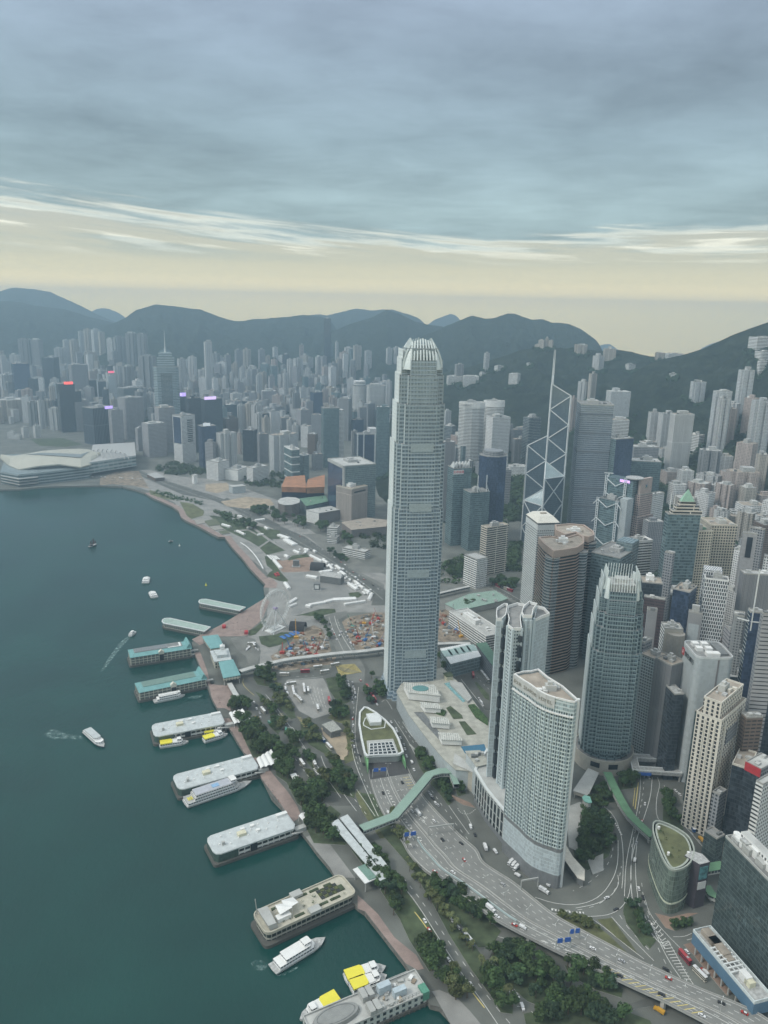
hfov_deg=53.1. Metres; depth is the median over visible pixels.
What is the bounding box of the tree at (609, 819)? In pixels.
[600,815,614,824]
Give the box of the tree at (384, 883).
[378,879,394,893]
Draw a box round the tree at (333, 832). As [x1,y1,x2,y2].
[324,825,341,839]
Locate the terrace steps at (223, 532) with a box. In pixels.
[218,530,229,534]
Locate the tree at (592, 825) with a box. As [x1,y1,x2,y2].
[588,821,596,832]
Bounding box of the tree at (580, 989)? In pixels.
[576,985,587,995]
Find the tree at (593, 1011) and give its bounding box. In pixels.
[582,1001,599,1019]
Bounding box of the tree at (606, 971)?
[601,965,610,977]
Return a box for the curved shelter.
[240,542,263,568]
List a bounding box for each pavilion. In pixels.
[228,484,245,493]
[403,682,440,701]
[420,702,441,712]
[429,716,450,728]
[438,732,462,744]
[582,795,591,811]
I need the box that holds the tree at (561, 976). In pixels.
[555,970,566,985]
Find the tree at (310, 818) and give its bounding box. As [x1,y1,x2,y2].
[303,811,316,824]
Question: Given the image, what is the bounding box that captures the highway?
[368,770,767,1023]
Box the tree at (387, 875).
[383,870,392,878]
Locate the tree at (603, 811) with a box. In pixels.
[598,808,610,816]
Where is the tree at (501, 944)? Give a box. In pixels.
[498,942,505,949]
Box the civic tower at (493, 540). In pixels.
[480,520,508,574]
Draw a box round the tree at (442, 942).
[435,939,445,946]
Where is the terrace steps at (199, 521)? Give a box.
[194,519,204,524]
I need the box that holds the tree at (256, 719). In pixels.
[250,716,261,724]
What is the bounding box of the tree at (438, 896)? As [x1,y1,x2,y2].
[432,894,442,903]
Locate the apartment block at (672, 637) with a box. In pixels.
[658,619,684,657]
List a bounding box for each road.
[134,470,279,525]
[215,655,468,835]
[221,498,385,604]
[231,636,260,664]
[303,534,383,588]
[325,611,364,682]
[369,760,409,779]
[455,674,490,710]
[481,938,653,1008]
[486,582,520,602]
[678,793,683,805]
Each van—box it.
[519,923,526,929]
[520,1002,524,1010]
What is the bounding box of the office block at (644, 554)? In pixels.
[629,534,652,575]
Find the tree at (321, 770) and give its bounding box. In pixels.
[317,766,326,778]
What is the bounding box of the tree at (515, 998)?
[508,990,519,1006]
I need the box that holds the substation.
[322,720,341,737]
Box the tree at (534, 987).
[528,982,542,997]
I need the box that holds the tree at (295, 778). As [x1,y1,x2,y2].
[292,776,302,780]
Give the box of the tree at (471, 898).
[466,896,475,900]
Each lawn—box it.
[30,438,82,446]
[149,490,173,499]
[180,502,203,518]
[210,516,279,538]
[220,525,284,554]
[249,621,265,635]
[259,632,295,647]
[265,556,288,581]
[288,554,308,560]
[296,609,335,615]
[326,676,349,703]
[349,592,361,597]
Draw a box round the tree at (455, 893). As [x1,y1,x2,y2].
[451,887,464,896]
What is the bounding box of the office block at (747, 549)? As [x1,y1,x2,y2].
[734,531,757,592]
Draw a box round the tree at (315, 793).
[310,786,321,798]
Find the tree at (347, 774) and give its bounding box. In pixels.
[342,772,350,778]
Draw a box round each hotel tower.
[457,399,484,467]
[482,398,504,451]
[502,669,579,888]
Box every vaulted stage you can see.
[289,621,306,631]
[310,562,325,570]
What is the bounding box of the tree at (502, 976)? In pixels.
[497,972,507,983]
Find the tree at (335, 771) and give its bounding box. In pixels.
[329,768,339,775]
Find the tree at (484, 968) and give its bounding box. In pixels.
[479,959,495,974]
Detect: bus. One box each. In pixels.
[280,672,288,675]
[286,681,295,685]
[299,758,304,767]
[300,669,309,672]
[312,759,316,767]
[313,664,321,668]
[320,669,328,673]
[326,742,332,750]
[330,662,338,666]
[678,948,691,965]
[692,964,707,981]
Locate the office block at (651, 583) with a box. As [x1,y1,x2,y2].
[641,572,662,599]
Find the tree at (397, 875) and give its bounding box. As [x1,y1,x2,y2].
[393,873,403,880]
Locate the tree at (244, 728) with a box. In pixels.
[238,725,250,733]
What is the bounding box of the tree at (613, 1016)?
[603,1004,619,1023]
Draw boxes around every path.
[213,514,285,549]
[234,529,256,534]
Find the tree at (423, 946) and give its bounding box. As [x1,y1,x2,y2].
[416,944,429,957]
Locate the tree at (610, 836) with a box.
[604,833,616,840]
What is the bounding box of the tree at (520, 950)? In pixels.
[514,944,526,961]
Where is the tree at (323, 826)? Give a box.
[320,820,329,833]
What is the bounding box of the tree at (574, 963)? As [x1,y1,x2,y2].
[571,953,584,970]
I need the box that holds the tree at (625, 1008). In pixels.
[616,1000,632,1020]
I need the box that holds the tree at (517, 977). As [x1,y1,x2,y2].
[507,969,523,984]
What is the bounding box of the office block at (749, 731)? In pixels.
[734,711,762,757]
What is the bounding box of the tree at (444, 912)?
[440,908,450,917]
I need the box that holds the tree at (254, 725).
[250,722,259,729]
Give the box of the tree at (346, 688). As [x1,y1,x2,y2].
[341,685,351,690]
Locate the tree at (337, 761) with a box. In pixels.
[333,759,343,766]
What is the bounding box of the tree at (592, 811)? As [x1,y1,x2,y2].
[586,807,597,815]
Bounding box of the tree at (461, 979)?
[457,975,467,984]
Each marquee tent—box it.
[272,559,282,568]
[277,534,290,538]
[283,538,297,545]
[283,582,290,589]
[287,597,297,604]
[306,574,317,578]
[308,601,325,605]
[310,554,321,561]
[333,597,355,601]
[344,600,365,605]
[347,583,358,590]
[367,594,372,600]
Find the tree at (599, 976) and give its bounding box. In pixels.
[594,972,603,986]
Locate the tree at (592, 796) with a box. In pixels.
[587,793,597,803]
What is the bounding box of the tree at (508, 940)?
[503,937,515,947]
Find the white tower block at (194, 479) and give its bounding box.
[192,474,197,483]
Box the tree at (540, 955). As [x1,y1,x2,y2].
[534,950,549,964]
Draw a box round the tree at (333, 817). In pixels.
[326,814,337,822]
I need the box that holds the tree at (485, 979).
[479,973,489,985]
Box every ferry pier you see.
[127,637,197,667]
[134,666,212,702]
[150,711,233,746]
[171,754,268,800]
[204,811,305,867]
[251,875,354,948]
[302,969,429,1023]
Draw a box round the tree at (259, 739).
[254,737,263,743]
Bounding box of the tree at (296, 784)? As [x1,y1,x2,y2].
[289,780,303,789]
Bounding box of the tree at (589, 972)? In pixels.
[585,967,594,978]
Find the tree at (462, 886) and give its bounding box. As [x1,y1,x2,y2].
[454,881,467,895]
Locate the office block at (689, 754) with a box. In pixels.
[683,709,697,800]
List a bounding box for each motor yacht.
[128,630,135,636]
[142,576,149,583]
[148,591,157,598]
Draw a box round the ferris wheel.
[260,589,288,634]
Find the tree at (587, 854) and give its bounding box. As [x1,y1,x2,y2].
[581,848,595,862]
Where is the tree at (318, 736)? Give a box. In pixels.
[313,732,322,741]
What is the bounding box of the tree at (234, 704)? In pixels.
[227,699,240,710]
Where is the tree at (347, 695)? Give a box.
[341,690,351,698]
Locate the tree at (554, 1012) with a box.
[545,1002,564,1019]
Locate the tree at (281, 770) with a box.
[279,767,288,777]
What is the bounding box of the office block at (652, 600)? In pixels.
[642,594,665,648]
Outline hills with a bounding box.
[0,288,767,530]
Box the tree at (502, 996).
[494,989,510,1008]
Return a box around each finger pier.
[162,618,210,635]
[198,599,245,615]
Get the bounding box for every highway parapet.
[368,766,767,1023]
[415,836,516,920]
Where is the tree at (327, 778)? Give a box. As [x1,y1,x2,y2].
[324,773,329,782]
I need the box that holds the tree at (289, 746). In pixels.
[281,743,295,753]
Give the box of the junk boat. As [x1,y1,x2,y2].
[88,539,96,547]
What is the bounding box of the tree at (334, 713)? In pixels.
[330,709,339,718]
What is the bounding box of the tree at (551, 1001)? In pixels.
[547,999,559,1011]
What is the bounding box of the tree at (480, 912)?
[476,904,483,919]
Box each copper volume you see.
[281,475,305,492]
[306,475,324,492]
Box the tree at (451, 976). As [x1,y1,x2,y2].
[442,971,458,984]
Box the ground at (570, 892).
[0,420,767,1023]
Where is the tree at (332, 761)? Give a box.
[329,759,336,767]
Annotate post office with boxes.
[448,608,494,649]
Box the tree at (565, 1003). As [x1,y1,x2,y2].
[559,994,578,1014]
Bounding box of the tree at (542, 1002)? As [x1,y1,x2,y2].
[534,1000,547,1009]
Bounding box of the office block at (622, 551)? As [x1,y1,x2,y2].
[581,537,638,659]
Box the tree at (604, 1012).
[593,1000,611,1021]
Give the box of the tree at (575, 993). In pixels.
[570,991,578,1000]
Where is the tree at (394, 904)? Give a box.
[389,898,401,915]
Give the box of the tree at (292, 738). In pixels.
[288,733,298,744]
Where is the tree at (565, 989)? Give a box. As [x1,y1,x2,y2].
[560,985,572,995]
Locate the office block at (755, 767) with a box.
[734,753,767,832]
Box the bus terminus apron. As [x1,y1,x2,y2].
[284,678,331,718]
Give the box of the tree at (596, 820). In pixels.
[592,817,599,823]
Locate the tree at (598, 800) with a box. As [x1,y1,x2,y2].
[594,796,604,806]
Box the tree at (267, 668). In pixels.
[263,666,270,672]
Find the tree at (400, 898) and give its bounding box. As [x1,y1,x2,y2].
[390,893,404,904]
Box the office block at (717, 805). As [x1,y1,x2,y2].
[707,786,726,830]
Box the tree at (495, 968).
[487,965,501,976]
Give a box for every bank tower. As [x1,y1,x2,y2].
[629,477,652,536]
[675,640,732,781]
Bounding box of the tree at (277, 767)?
[273,762,284,773]
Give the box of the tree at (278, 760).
[273,758,281,764]
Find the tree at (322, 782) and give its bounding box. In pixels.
[318,778,326,786]
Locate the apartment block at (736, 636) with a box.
[729,610,744,674]
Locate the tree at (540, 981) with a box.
[536,976,547,986]
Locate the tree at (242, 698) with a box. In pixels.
[237,694,247,707]
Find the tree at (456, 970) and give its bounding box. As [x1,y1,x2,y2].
[452,965,459,974]
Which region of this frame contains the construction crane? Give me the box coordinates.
[294,619,298,638]
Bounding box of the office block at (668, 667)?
[643,652,682,766]
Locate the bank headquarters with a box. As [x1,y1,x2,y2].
[592,472,643,548]
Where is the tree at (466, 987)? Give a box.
[459,982,475,997]
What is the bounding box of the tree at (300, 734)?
[295,730,304,741]
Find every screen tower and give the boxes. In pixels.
[292,559,299,566]
[312,582,321,590]
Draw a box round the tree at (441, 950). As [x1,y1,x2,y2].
[436,945,448,959]
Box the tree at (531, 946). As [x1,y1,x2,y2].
[522,941,535,955]
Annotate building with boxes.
[147,472,164,480]
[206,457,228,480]
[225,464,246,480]
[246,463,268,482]
[278,497,299,516]
[281,483,324,498]
[299,495,327,514]
[309,506,339,521]
[328,456,375,516]
[341,518,386,536]
[358,706,405,771]
[396,668,488,789]
[440,643,480,676]
[465,750,486,794]
[647,820,709,913]
[691,925,767,1016]
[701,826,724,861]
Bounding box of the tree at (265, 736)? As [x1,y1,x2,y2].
[259,733,269,746]
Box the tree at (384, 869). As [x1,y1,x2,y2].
[380,864,391,873]
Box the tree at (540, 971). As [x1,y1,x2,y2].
[527,964,546,981]
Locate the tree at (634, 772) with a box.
[629,770,640,777]
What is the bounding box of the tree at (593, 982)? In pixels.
[588,977,599,986]
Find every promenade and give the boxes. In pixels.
[146,492,266,578]
[192,599,269,644]
[195,652,231,710]
[223,718,299,821]
[260,578,277,587]
[306,836,354,877]
[358,896,423,969]
[432,990,479,1023]
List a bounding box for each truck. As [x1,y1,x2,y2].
[483,842,487,850]
[485,902,495,912]
[507,858,513,865]
[513,863,518,870]
[538,885,548,894]
[653,1005,664,1014]
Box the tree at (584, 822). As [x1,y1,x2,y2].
[578,818,589,826]
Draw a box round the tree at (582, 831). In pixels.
[577,826,588,839]
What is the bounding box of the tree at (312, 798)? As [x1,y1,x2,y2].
[307,795,317,801]
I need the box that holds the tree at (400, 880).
[397,877,406,890]
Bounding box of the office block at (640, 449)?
[632,442,658,457]
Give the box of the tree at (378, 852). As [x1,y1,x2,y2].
[371,848,382,857]
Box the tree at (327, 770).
[324,768,331,774]
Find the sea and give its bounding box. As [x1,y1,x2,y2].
[0,487,449,1023]
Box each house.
[7,430,16,438]
[14,434,21,439]
[446,375,462,384]
[463,375,478,386]
[494,365,503,371]
[508,373,520,384]
[625,363,635,369]
[639,440,656,445]
[665,352,683,357]
[729,508,736,513]
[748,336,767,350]
[754,350,767,360]
[756,359,767,374]
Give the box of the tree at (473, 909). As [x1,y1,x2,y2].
[469,903,478,917]
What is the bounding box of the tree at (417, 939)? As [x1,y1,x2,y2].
[414,932,428,945]
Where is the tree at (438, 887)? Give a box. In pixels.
[433,885,440,894]
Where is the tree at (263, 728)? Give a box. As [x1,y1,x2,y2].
[258,724,267,731]
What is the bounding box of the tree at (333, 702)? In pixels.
[329,699,340,706]
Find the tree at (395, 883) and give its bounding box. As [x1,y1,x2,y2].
[389,878,397,889]
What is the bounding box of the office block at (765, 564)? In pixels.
[762,553,767,569]
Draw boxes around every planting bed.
[237,721,274,757]
[253,675,273,686]
[255,691,282,734]
[271,688,295,718]
[276,755,325,806]
[288,736,300,748]
[300,722,354,797]
[303,806,354,844]
[305,758,315,769]
[328,705,354,763]
[352,850,445,971]
[356,789,384,838]
[360,793,500,947]
[413,871,513,1013]
[414,752,430,773]
[431,779,450,805]
[456,790,465,795]
[475,682,488,700]
[491,953,568,1003]
[524,993,650,1023]
[556,914,626,952]
[564,965,622,997]
[573,801,610,870]
[592,787,615,802]
[597,918,637,953]
[617,780,635,789]
[623,903,645,946]
[623,903,655,948]
[663,795,683,830]
[670,921,692,930]
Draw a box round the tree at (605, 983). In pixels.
[600,974,612,988]
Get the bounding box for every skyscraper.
[153,336,180,413]
[380,338,444,700]
[520,350,571,540]
[574,563,643,775]
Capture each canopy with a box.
[229,709,249,727]
[256,749,276,769]
[298,812,316,820]
[330,819,385,889]
[340,814,388,867]
[353,867,375,891]
[358,864,376,879]
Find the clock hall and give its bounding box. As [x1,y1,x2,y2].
[210,644,230,668]
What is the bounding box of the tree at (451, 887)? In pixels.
[446,883,458,895]
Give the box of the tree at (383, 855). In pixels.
[381,853,388,859]
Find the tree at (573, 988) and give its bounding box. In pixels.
[567,985,576,994]
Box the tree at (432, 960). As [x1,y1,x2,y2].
[425,953,441,970]
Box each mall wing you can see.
[453,753,472,790]
[476,642,493,680]
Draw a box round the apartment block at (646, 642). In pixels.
[641,636,652,651]
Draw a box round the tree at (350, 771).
[341,768,353,774]
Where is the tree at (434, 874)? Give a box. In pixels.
[428,871,439,881]
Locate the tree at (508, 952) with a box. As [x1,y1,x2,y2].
[500,941,516,959]
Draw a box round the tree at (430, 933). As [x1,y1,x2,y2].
[425,930,436,940]
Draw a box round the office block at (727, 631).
[722,623,731,650]
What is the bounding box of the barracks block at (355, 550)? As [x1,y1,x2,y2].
[342,543,369,558]
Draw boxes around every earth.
[100,471,148,488]
[205,483,228,492]
[221,497,273,507]
[271,625,330,660]
[272,657,335,670]
[321,728,347,759]
[342,612,384,649]
[438,609,468,641]
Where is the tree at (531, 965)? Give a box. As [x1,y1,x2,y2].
[525,958,537,977]
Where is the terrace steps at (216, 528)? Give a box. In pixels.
[209,525,223,530]
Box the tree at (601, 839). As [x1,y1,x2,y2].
[596,836,605,845]
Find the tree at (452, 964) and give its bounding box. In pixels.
[449,960,460,971]
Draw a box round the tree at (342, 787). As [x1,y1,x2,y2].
[338,783,346,792]
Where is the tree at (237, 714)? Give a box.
[233,710,243,719]
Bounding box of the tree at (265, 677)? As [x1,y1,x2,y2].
[259,674,270,683]
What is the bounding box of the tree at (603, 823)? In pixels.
[599,819,608,827]
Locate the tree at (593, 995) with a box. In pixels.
[588,990,601,1002]
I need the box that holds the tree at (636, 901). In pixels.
[631,897,641,908]
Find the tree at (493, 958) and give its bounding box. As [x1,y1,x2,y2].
[490,956,498,964]
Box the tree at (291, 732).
[286,729,296,738]
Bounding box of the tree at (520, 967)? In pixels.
[510,961,527,974]
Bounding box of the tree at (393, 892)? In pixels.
[388,889,398,896]
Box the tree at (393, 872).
[389,869,396,880]
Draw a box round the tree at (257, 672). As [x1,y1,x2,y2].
[253,668,263,677]
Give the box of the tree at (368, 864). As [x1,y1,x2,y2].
[363,860,375,868]
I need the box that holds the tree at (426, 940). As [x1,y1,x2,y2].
[417,933,435,952]
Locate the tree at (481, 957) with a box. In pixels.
[477,954,484,965]
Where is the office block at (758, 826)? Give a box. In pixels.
[748,774,767,848]
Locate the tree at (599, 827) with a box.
[594,823,602,833]
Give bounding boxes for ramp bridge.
[573,768,598,797]
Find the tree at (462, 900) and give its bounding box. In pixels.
[455,895,467,910]
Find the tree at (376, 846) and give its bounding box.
[372,844,381,850]
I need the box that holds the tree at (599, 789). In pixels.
[596,787,603,792]
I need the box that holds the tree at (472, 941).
[469,939,475,951]
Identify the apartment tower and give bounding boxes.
[0,355,7,373]
[0,373,11,389]
[0,397,22,419]
[3,381,13,393]
[9,353,20,369]
[17,338,31,365]
[21,388,32,399]
[27,400,38,426]
[30,338,43,365]
[37,367,41,376]
[37,399,45,428]
[43,398,52,426]
[48,407,59,430]
[49,384,55,399]
[50,377,58,382]
[54,347,63,365]
[61,347,70,363]
[62,339,69,348]
[69,339,78,362]
[78,330,84,356]
[83,328,91,351]
[84,351,97,368]
[88,369,95,378]
[91,328,99,355]
[98,331,105,354]
[106,337,113,360]
[109,358,115,365]
[110,397,117,408]
[111,350,118,362]
[113,336,126,362]
[113,365,122,386]
[116,362,124,365]
[122,365,134,386]
[125,332,137,366]
[135,389,145,418]
[137,333,147,355]
[138,354,155,387]
[146,391,153,410]
[177,357,185,387]
[184,387,191,396]
[186,373,188,387]
[188,355,196,380]
[188,380,192,392]
[191,380,197,392]
[198,368,204,386]
[204,340,212,389]
[212,352,219,366]
[216,429,236,466]
[222,376,227,388]
[230,371,233,388]
[233,361,237,377]
[234,376,239,391]
[237,404,244,433]
[237,430,241,453]
[239,366,244,381]
[242,377,249,390]
[243,348,250,366]
[245,401,253,428]
[246,369,251,385]
[248,365,256,370]
[251,403,261,428]
[253,399,262,410]
[255,412,261,432]
[256,373,262,392]
[261,371,266,389]
[261,415,269,444]
[266,355,269,373]
[269,430,297,473]
[271,359,277,367]
[272,346,277,358]
[272,394,282,405]
[278,374,280,387]
[282,372,288,388]
[286,418,295,430]
[287,358,292,387]
[291,422,298,439]
[292,391,299,408]
[293,358,302,375]
[299,343,303,356]
[299,386,305,397]
[301,353,307,362]
[305,367,310,376]
[306,387,311,396]
[308,357,312,367]
[315,355,320,375]
[320,375,327,385]
[322,365,328,375]
[322,387,327,402]
[326,386,335,394]
[328,395,336,405]
[335,340,338,360]
[336,357,341,376]
[336,370,337,384]
[338,396,351,440]
[339,351,347,358]
[344,347,351,353]
[347,377,354,395]
[349,366,355,379]
[350,359,354,366]
[351,430,357,455]
[353,345,360,369]
[357,399,364,417]
[364,350,371,368]
[380,380,385,391]
[385,380,391,406]
[386,347,391,364]
[393,346,399,363]
[444,409,450,424]
[454,363,463,375]
[454,446,457,462]
[464,458,472,472]
[483,352,489,370]
[511,436,521,463]
[538,339,545,349]
[548,340,553,348]
[569,395,576,431]
[574,344,587,353]
[577,379,587,399]
[587,371,597,398]
[592,354,600,369]
[593,353,604,369]
[603,346,615,360]
[606,387,630,417]
[646,409,658,440]
[655,352,664,359]
[655,410,672,447]
[658,447,665,457]
[660,467,677,484]
[667,585,675,620]
[673,493,696,504]
[676,466,693,490]
[687,478,710,495]
[689,380,706,402]
[695,471,721,483]
[696,446,720,473]
[706,389,732,447]
[709,505,720,516]
[711,482,715,491]
[712,395,730,453]
[713,507,729,518]
[714,481,735,509]
[718,453,733,473]
[719,468,729,481]
[721,584,736,637]
[725,407,737,445]
[725,466,760,507]
[729,512,736,523]
[731,401,740,429]
[733,438,757,467]
[734,366,754,415]
[736,506,757,542]
[737,483,756,500]
[737,650,741,666]
[739,394,758,433]
[746,397,767,452]
[754,451,767,490]
[755,511,767,519]
[756,491,767,502]
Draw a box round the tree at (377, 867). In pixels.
[372,864,381,870]
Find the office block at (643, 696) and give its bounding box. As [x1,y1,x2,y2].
[631,647,666,753]
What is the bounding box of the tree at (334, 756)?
[331,753,339,759]
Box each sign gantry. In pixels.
[372,767,386,776]
[403,831,416,842]
[428,823,453,835]
[520,877,538,889]
[555,937,571,948]
[568,928,580,939]
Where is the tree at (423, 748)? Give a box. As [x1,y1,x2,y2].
[419,746,425,751]
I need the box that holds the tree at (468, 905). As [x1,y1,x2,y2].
[465,901,475,913]
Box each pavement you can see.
[139,470,286,571]
[213,501,385,663]
[439,557,514,609]
[452,795,474,807]
[655,913,697,930]
[684,942,731,995]
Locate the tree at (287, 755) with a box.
[279,753,294,762]
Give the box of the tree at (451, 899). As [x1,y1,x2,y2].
[448,896,457,905]
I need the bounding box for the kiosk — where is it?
[443,671,453,680]
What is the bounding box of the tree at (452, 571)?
[447,568,457,576]
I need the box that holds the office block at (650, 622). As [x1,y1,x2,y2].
[644,606,657,647]
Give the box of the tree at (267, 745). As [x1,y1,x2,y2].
[263,741,271,751]
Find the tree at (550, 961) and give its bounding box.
[545,956,554,966]
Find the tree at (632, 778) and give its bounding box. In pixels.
[628,774,635,785]
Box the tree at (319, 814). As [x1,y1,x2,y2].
[316,810,324,819]
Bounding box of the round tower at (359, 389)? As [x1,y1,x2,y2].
[352,380,365,408]
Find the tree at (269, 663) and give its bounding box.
[264,661,273,667]
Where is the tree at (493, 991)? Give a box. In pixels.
[490,986,499,999]
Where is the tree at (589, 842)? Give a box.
[585,839,594,849]
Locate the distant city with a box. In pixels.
[0,351,391,423]
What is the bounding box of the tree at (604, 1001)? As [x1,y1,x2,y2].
[600,996,612,1007]
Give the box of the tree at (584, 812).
[581,809,590,817]
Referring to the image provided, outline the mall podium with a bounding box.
[474,748,504,842]
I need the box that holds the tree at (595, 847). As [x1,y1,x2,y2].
[590,842,600,854]
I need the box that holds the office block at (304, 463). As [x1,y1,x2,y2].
[300,452,308,481]
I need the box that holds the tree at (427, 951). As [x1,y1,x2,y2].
[423,948,439,962]
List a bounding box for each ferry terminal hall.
[202,634,222,650]
[219,659,240,685]
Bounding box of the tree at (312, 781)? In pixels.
[306,778,319,787]
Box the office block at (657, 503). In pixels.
[650,491,663,518]
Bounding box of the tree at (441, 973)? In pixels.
[433,966,448,982]
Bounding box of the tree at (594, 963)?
[586,956,600,969]
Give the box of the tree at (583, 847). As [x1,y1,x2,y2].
[580,844,589,853]
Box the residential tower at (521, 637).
[486,601,549,788]
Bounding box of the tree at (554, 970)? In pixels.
[548,964,560,979]
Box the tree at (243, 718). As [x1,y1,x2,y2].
[238,714,248,721]
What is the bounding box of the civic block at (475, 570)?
[463,552,487,588]
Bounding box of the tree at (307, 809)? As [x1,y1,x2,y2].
[302,803,314,820]
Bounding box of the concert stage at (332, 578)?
[320,571,343,584]
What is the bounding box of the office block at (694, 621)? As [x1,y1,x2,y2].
[685,604,702,640]
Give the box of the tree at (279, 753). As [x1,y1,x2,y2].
[273,748,284,758]
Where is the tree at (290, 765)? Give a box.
[285,761,294,772]
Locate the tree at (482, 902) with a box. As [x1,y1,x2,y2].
[477,898,488,908]
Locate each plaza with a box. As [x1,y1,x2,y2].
[277,557,313,571]
[284,573,349,615]
[568,802,581,850]
[588,854,602,874]
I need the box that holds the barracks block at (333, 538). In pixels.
[327,532,339,543]
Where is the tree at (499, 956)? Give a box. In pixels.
[492,951,506,964]
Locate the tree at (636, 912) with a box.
[632,909,644,915]
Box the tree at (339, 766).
[334,763,343,770]
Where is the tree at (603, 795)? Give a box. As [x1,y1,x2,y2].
[597,791,609,800]
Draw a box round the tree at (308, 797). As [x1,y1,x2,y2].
[303,794,310,805]
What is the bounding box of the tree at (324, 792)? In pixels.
[317,786,330,800]
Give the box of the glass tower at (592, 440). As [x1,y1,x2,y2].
[566,398,613,529]
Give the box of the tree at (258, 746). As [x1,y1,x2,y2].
[250,741,264,752]
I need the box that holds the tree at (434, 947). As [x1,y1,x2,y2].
[429,940,440,951]
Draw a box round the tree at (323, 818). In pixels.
[316,815,328,821]
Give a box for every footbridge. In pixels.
[239,647,383,677]
[359,768,450,833]
[438,642,469,649]
[440,586,469,595]
[449,774,458,787]
[603,772,651,842]
[630,753,682,781]
[705,885,715,901]
[708,861,720,874]
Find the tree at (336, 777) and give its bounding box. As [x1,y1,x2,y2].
[330,773,341,785]
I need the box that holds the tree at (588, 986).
[583,982,592,992]
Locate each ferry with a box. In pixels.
[82,727,104,747]
[153,690,184,703]
[159,736,188,748]
[182,775,250,807]
[202,730,227,743]
[204,727,224,734]
[268,936,324,974]
[300,989,340,1020]
[343,960,385,985]
[348,969,386,993]
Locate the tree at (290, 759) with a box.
[284,757,293,763]
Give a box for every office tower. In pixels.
[11,362,30,392]
[15,389,21,397]
[21,395,30,422]
[21,426,29,437]
[28,377,45,395]
[30,364,36,377]
[33,424,40,437]
[35,390,44,399]
[38,377,45,395]
[41,355,60,391]
[49,382,56,398]
[52,399,57,406]
[56,381,76,432]
[68,363,88,389]
[72,389,81,431]
[75,352,82,363]
[75,401,83,431]
[82,404,112,444]
[83,386,94,401]
[86,353,93,370]
[89,378,97,396]
[96,379,107,396]
[102,387,109,405]
[105,371,116,385]
[106,374,116,398]
[107,365,112,371]
[108,407,124,443]
[117,386,142,396]
[117,396,144,439]
[132,379,142,386]
[135,426,142,450]
[141,421,166,457]
[154,404,174,452]
[172,412,196,463]
[180,393,185,412]
[185,396,201,452]
[198,422,215,468]
[199,376,207,396]
[199,395,222,431]
[205,439,216,461]
[211,390,218,396]
[212,377,217,389]
[214,363,221,373]
[219,361,226,374]
[222,405,226,416]
[223,416,237,432]
[224,353,230,378]
[224,403,237,417]
[225,388,234,392]
[230,392,241,402]
[231,398,241,403]
[235,349,241,370]
[235,380,243,397]
[242,427,256,461]
[249,391,256,400]
[251,368,256,385]
[257,432,268,462]
[258,348,264,368]
[260,362,269,381]
[261,388,275,406]
[268,374,274,387]
[268,409,279,433]
[269,365,277,386]
[272,405,284,411]
[278,388,285,395]
[280,415,291,430]
[281,369,286,387]
[282,353,288,364]
[284,444,299,478]
[291,365,298,382]
[296,408,309,439]
[301,424,311,447]
[302,375,307,387]
[305,399,312,424]
[307,432,317,453]
[308,376,311,387]
[310,390,322,413]
[311,413,320,443]
[312,451,322,470]
[315,383,323,390]
[317,441,320,452]
[321,355,326,374]
[321,404,343,467]
[324,317,330,365]
[328,362,337,369]
[328,365,335,386]
[331,391,340,398]
[336,482,367,521]
[342,353,347,377]
[349,348,352,366]
[351,417,363,431]
[352,409,356,418]
[354,427,375,462]
[358,406,366,429]
[364,363,368,376]
[364,376,370,386]
[364,401,374,426]
[366,383,384,408]
[373,408,376,426]
[375,405,389,477]
[443,438,454,520]
[444,423,455,439]
[445,461,471,545]
[451,432,457,445]
[456,444,465,461]
[460,475,489,550]
[475,461,478,474]
[478,448,506,523]
[485,413,510,466]
[504,467,510,505]
[508,463,524,476]
[510,427,521,451]
[520,414,541,463]
[520,511,559,603]
[533,533,587,675]
[554,523,596,652]
[611,416,629,435]
[641,517,663,573]
[657,489,701,585]
[664,410,694,468]
[666,480,686,507]
[669,579,696,656]
[681,678,746,835]
[690,431,704,454]
[692,524,712,604]
[694,488,715,516]
[698,565,728,641]
[700,516,737,584]
[711,830,767,988]
[729,545,740,584]
[730,667,738,680]
[735,499,761,512]
[737,569,762,707]
[745,610,767,753]
[753,518,767,569]
[760,704,767,755]
[761,499,767,511]
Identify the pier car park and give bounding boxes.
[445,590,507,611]
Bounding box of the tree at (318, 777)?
[313,775,321,780]
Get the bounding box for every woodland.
[144,346,767,576]
[154,489,202,504]
[155,460,206,474]
[213,509,244,527]
[244,470,283,487]
[249,504,270,514]
[359,530,386,548]
[440,553,463,583]
[503,462,524,523]
[506,540,523,571]
[659,480,667,500]
[662,431,746,476]
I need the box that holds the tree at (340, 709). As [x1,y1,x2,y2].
[335,706,345,716]
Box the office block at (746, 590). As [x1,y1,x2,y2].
[732,569,767,643]
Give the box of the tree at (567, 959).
[563,953,571,966]
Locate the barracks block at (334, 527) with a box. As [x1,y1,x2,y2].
[327,523,340,535]
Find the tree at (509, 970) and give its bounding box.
[503,964,513,976]
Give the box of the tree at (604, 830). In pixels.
[598,828,608,836]
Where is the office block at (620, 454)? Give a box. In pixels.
[607,434,633,476]
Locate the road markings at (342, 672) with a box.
[243,664,702,1012]
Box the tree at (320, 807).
[312,803,327,814]
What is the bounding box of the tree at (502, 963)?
[498,957,510,974]
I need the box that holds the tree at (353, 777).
[349,774,357,781]
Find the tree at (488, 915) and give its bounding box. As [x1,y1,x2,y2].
[486,910,497,924]
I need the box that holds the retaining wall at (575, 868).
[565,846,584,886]
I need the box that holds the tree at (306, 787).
[304,785,311,793]
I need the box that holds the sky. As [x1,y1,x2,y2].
[0,0,767,356]
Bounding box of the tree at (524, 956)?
[519,951,534,964]

